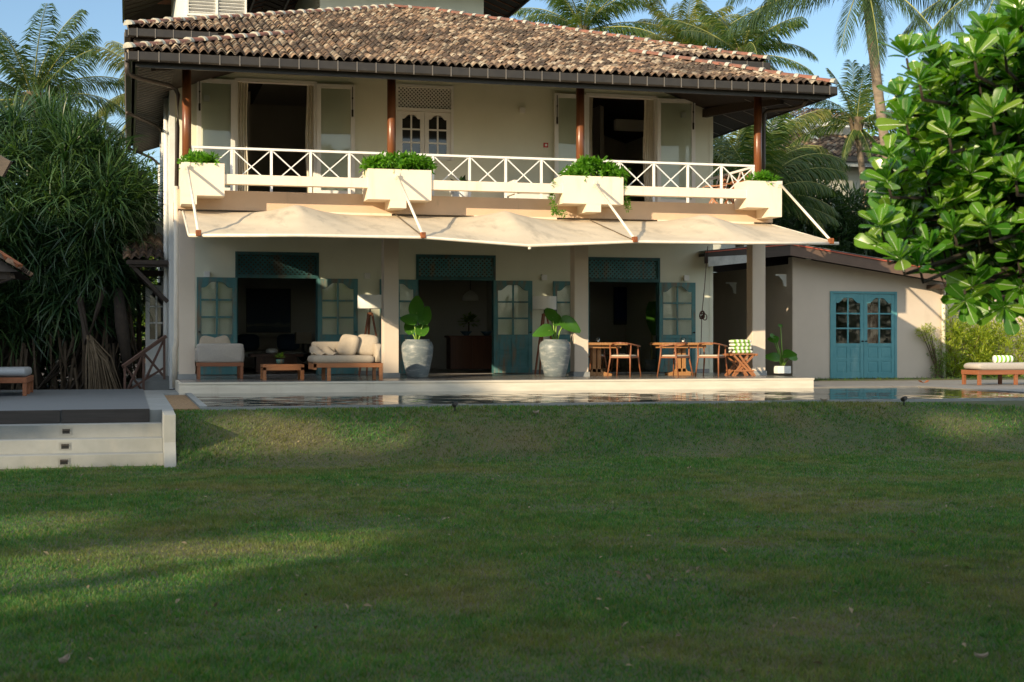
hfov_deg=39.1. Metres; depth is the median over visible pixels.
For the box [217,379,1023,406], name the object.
poolside paving
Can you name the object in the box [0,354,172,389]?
ground
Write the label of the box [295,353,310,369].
side table
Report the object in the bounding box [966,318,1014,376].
wall shrub
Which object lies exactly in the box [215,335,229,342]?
cushion
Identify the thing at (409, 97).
window frame
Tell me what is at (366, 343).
cushion
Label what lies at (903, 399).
garden light
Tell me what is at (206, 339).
cushion
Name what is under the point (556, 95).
door
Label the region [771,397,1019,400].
overflow drain
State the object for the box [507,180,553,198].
balcony bench
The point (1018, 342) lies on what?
wall shrub
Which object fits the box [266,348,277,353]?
shell ornament
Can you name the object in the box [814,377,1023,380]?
lawn strip
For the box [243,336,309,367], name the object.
room sofa
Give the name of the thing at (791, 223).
leafy tree
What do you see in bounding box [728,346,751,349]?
folded towel
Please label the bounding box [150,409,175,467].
step wall
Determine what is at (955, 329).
wall shrub
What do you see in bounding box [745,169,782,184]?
planter plant
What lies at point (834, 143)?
house
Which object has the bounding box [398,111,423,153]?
door
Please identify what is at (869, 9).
coconut palm
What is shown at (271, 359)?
room table
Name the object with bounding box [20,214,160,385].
leafy tree
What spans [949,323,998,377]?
wall shrub
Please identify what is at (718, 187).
folding chair
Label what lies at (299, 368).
coffee table
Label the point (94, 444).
garden steps
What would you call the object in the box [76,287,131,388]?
dead leaf bundle
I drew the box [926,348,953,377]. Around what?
wall shrub
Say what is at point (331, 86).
door
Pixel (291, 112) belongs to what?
villa
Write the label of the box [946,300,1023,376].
garden wall
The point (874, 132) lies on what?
leafy tree
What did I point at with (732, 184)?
folding chair
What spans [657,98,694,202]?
door
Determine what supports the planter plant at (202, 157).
in the villa
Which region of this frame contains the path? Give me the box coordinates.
[144,390,178,409]
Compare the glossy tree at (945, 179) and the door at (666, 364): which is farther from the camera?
the door at (666, 364)
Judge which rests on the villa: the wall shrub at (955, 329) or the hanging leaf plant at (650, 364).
the hanging leaf plant at (650, 364)
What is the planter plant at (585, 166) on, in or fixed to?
on the villa
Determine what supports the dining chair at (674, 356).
on the terrace
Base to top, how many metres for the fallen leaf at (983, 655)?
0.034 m
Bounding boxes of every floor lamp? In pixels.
[358,295,380,374]
[533,296,556,373]
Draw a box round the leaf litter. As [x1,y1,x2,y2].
[1,428,1014,681]
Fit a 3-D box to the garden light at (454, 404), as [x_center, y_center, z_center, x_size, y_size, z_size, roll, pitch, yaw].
[-0.881,1.032,22.224,0.076,0.215,0.121,0,0,-15]
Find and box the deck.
[0,389,148,423]
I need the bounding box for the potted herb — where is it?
[275,352,284,363]
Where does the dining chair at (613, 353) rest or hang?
on the villa
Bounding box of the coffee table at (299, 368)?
[260,364,303,379]
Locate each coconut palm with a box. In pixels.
[0,3,132,146]
[69,41,125,152]
[512,0,669,39]
[622,0,763,46]
[659,0,817,147]
[713,108,832,247]
[713,111,851,227]
[722,0,964,158]
[781,59,897,206]
[893,0,1000,55]
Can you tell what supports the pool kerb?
on the poolside paving
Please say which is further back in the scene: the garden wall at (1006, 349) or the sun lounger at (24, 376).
the garden wall at (1006, 349)
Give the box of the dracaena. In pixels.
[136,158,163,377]
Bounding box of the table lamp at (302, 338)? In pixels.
[294,332,310,352]
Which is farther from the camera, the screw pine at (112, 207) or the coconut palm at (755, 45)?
the coconut palm at (755, 45)
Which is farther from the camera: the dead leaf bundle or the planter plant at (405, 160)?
the dead leaf bundle
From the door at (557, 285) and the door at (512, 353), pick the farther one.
the door at (557, 285)
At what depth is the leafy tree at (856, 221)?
45.90 m
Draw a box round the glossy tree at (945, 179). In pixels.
[854,0,1023,334]
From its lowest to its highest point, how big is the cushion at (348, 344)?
0.440 m
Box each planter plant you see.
[177,148,221,169]
[359,150,437,175]
[547,153,630,217]
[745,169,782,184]
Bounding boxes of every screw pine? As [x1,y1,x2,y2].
[0,77,90,389]
[9,77,168,389]
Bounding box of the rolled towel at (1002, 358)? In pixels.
[992,355,1013,362]
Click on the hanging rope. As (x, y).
(701, 316)
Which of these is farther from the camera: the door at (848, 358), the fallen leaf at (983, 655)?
the door at (848, 358)
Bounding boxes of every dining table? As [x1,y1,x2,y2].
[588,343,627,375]
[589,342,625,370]
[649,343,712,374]
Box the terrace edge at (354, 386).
[175,378,813,394]
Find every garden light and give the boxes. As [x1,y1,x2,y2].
[452,401,457,410]
[900,396,907,405]
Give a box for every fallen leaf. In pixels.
[58,653,69,663]
[974,652,987,657]
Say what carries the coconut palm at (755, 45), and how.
on the ground at (48, 387)
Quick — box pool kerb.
[185,393,1023,409]
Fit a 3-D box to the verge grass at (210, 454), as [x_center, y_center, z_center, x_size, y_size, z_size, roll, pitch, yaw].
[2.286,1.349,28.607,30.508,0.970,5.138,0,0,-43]
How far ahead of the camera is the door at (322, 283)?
33.28 m
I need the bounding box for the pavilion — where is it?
[0,155,33,283]
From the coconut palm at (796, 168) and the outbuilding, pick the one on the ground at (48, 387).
the coconut palm at (796, 168)
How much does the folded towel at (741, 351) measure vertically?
0.084 m
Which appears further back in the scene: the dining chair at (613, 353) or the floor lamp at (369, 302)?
the dining chair at (613, 353)
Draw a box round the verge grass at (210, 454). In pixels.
[3,375,1023,469]
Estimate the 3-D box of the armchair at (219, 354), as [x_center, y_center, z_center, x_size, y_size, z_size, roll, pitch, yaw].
[-6.068,0.415,29.831,1.000,0.730,0.860,0,0,-15]
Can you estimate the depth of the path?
24.79 m
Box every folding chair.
[702,175,729,203]
[723,171,750,203]
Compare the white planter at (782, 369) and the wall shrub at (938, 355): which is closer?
the white planter at (782, 369)
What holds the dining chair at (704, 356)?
on the terrace
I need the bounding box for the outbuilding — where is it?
[699,245,946,378]
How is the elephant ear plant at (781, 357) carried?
in the white planter at (782, 369)
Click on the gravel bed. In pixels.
(182, 402)
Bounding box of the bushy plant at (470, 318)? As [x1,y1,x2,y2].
[458,311,481,330]
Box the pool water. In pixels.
[193,387,1023,406]
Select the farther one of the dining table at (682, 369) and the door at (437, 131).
the door at (437, 131)
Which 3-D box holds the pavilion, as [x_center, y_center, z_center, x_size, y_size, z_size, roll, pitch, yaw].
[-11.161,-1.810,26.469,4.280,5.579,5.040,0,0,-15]
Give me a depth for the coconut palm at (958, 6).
42.92 m
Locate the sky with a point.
(105, 16)
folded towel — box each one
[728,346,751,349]
[729,339,751,342]
[729,343,751,346]
[729,350,752,353]
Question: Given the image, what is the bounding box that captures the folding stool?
[722,353,757,375]
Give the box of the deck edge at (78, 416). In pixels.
[0,409,149,423]
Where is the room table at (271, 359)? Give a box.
[248,354,303,371]
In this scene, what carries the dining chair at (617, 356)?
on the terrace
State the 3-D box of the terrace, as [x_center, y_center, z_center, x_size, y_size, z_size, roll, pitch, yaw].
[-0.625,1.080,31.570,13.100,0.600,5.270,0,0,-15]
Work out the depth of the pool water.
25.96 m
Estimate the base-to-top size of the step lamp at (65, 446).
0.100 m
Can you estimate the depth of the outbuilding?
37.30 m
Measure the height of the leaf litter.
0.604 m
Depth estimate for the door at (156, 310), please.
34.54 m
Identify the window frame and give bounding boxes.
[396,83,453,160]
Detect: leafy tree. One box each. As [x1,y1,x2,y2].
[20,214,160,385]
[768,173,855,251]
[807,176,892,259]
[831,96,892,136]
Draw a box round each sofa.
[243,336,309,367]
[307,341,382,380]
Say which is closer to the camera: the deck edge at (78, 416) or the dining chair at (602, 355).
the deck edge at (78, 416)
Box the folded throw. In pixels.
[309,345,335,354]
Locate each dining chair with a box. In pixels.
[588,342,607,370]
[601,342,628,371]
[607,342,640,376]
[657,342,693,376]
[695,342,728,376]
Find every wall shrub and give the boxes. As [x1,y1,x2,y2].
[915,323,940,377]
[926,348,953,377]
[938,304,974,377]
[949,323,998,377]
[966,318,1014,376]
[992,317,1023,376]
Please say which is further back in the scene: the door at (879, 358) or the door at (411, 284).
the door at (879, 358)
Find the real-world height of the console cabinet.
0.860 m
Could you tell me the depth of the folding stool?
32.08 m
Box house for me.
[713,107,896,272]
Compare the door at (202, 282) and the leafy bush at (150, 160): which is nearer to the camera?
the door at (202, 282)
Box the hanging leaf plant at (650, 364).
[644,301,655,370]
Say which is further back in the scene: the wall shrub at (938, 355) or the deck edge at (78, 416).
the wall shrub at (938, 355)
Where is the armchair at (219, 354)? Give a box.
[195,343,243,378]
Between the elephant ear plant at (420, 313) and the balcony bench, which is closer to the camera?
the elephant ear plant at (420, 313)
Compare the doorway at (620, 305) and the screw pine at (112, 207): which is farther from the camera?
the doorway at (620, 305)
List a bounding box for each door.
[145,285,163,373]
[197,78,234,190]
[197,277,236,374]
[317,84,354,193]
[318,279,357,373]
[380,279,417,373]
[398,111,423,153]
[424,112,450,159]
[494,280,531,372]
[553,281,588,372]
[554,93,585,178]
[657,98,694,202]
[659,282,695,371]
[833,294,863,377]
[864,294,894,377]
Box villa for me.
[121,0,838,389]
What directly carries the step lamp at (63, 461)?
attached to the garden steps
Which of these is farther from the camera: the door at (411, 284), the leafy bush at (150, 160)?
the leafy bush at (150, 160)
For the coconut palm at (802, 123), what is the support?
on the ground at (48, 387)
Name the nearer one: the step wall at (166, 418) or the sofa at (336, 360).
the step wall at (166, 418)
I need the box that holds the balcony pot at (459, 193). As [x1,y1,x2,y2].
[449,175,471,196]
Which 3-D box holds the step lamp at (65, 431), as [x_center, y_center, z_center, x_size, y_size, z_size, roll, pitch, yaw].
[-6.231,1.260,20.124,0.150,0.100,0.020,0,0,-15]
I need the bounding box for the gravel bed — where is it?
[164,395,199,410]
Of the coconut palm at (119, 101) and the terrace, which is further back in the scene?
the coconut palm at (119, 101)
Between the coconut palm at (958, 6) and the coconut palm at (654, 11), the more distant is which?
the coconut palm at (654, 11)
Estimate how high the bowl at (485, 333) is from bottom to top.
0.110 m
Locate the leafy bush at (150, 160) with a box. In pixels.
[123,150,157,349]
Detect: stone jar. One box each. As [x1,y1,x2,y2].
[401,339,432,377]
[539,339,570,376]
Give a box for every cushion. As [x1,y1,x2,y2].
[199,336,214,343]
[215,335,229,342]
[238,334,258,349]
[277,334,299,349]
[337,334,359,354]
[356,334,378,355]
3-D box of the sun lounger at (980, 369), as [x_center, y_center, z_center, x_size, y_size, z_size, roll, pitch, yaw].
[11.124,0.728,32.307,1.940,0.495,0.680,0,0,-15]
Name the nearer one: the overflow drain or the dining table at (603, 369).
the overflow drain
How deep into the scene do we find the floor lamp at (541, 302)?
33.70 m
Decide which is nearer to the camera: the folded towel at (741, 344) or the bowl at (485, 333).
the folded towel at (741, 344)
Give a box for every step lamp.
[58,458,69,465]
[59,442,70,449]
[60,427,71,434]
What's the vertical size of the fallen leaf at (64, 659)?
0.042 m
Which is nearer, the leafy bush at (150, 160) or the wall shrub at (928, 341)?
the wall shrub at (928, 341)
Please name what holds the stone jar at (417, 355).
on the terrace
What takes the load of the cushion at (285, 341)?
on the room sofa at (266, 342)
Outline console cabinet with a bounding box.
[444,336,491,368]
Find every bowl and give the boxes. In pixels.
[460,331,471,335]
[480,331,491,335]
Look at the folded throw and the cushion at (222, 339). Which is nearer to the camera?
the folded throw
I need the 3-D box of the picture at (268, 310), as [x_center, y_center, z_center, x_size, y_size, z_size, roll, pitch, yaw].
[-6.602,-0.825,39.063,1.201,1.198,0.050,0,0,-15]
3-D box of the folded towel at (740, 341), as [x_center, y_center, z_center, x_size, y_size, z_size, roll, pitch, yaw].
[5.109,0.007,32.250,0.450,0.084,0.360,0,0,-14]
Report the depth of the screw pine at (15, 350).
33.27 m
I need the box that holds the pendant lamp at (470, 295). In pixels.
[462,281,478,300]
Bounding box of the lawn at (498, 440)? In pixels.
[0,400,1023,681]
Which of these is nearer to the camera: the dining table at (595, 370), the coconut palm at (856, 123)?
the dining table at (595, 370)
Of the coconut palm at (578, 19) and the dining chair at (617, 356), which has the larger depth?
the coconut palm at (578, 19)
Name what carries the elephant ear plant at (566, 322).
on the stone jar at (554, 355)
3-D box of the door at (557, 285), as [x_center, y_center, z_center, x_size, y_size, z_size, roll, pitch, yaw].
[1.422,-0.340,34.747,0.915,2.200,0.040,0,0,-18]
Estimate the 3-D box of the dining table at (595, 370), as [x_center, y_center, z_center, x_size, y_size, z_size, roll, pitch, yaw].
[1.877,0.407,32.254,1.220,0.745,0.850,0,0,-15]
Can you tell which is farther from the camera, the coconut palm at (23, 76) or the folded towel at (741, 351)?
the coconut palm at (23, 76)
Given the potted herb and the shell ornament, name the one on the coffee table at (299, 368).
the potted herb
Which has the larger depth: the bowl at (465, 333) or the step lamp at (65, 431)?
the bowl at (465, 333)
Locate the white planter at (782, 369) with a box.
[774,366,790,373]
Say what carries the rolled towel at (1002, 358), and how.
on the sun lounger at (980, 369)
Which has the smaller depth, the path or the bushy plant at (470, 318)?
the path
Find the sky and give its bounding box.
[0,0,999,339]
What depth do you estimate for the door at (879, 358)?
37.29 m
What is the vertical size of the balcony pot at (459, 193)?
0.673 m
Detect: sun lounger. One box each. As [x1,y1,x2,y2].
[0,367,33,395]
[961,362,1023,384]
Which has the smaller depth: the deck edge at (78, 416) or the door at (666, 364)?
the deck edge at (78, 416)
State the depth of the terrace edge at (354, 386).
28.85 m
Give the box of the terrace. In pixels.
[173,372,809,389]
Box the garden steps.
[0,422,162,468]
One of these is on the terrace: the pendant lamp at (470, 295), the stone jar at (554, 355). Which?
the stone jar at (554, 355)
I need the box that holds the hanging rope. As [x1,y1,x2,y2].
[699,246,707,354]
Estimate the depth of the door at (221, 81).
32.62 m
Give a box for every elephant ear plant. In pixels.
[400,296,431,338]
[532,308,580,338]
[765,324,797,365]
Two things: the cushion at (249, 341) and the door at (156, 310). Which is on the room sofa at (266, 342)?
the cushion at (249, 341)
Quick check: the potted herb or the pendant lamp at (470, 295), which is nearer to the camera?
the potted herb
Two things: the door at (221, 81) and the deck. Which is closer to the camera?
the deck

